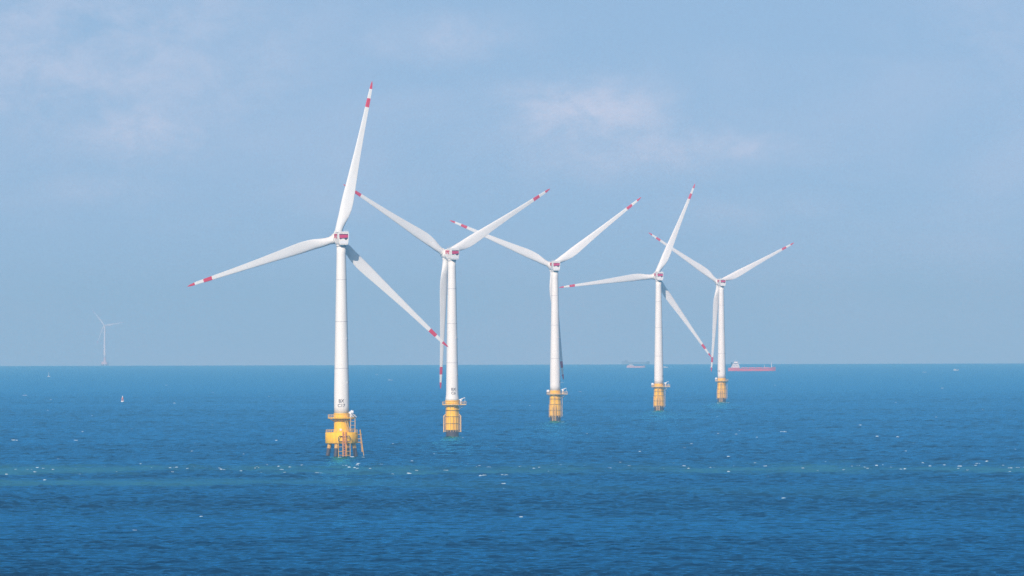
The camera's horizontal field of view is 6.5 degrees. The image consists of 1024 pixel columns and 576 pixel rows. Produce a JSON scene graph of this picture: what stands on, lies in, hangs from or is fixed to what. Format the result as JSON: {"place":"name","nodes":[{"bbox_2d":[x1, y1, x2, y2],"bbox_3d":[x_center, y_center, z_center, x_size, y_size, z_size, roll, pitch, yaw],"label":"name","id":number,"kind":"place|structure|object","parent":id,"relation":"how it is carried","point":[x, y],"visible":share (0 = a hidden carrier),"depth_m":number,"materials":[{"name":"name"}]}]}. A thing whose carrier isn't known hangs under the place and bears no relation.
{"place":"outdoors","nodes":[
{"label":"outdoors","id":0,"kind":"place"},
{"bbox_2d":[0,363,1023,575],"bbox_3d":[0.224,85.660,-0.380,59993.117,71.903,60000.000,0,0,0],"label":"sea","id":1,"kind":"structure","parent":0,"point":[592,502],"depth_m":3251.36,"materials":[{"name":"liquid"}]},
{"bbox_2d":[93,311,122,365],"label":"wind turbine","id":2,"kind":"object","parent":1,"relation":"in","point":[104,354],"visible":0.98,"depth_m":23473.92,"materials":[{"name":"white paint"}]},
{"bbox_2d":[187,82,447,456],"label":"wind turbine","id":3,"kind":"object","parent":1,"relation":"in","point":[343,435],"visible":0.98,"depth_m":3706.93,"materials":[{"name":"white paint"}]},
{"bbox_2d":[343,184,549,436],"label":"wind turbine","id":4,"kind":"object","parent":1,"relation":"in","point":[450,257],"visible":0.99,"depth_m":4424.12,"materials":[{"name":"white paint"}]},
{"bbox_2d":[5,374,1019,516],"bbox_3d":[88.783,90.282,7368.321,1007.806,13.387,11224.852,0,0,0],"label":"sea foam","id":5,"kind":"object","parent":1,"relation":"on","point":[501,474],"visible":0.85,"depth_m":3397.07,"materials":[{"name":"white"}]},
{"bbox_2d":[450,197,640,420],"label":"wind turbine","id":6,"kind":"object","parent":1,"relation":"in","point":[555,393],"visible":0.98,"depth_m":5196.48,"materials":[{"name":"white paint"}]},
{"bbox_2d":[559,184,710,410],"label":"wind turbine","id":7,"kind":"object","parent":1,"relation":"in","point":[657,386],"visible":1,"depth_m":5910.37,"materials":[{"name":"white paint"}]},
{"bbox_2d":[627,364,644,367],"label":"coaster ship","id":8,"kind":"object","parent":1,"relation":"on","point":[630,366],"visible":0.81,"depth_m":16651.77,"materials":[{"name":"grey paint"}]},
{"bbox_2d":[649,233,792,401],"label":"wind turbine","id":9,"kind":"object","parent":1,"relation":"in","point":[720,283],"visible":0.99,"depth_m":6663.59,"materials":[{"name":"white paint"}]},
{"bbox_2d":[728,362,775,370],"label":"cargo ship","id":10,"kind":"object","parent":1,"relation":"on","point":[735,366],"visible":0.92,"depth_m":13901.99,"materials":[{"name":"red paint"}]},
{"bbox_2d":[0,0,1023,365],"label":"sky","id":11,"kind":"structure","parent":0,"point":[150,150],"materials":[{"name":"blue"}]}
]}

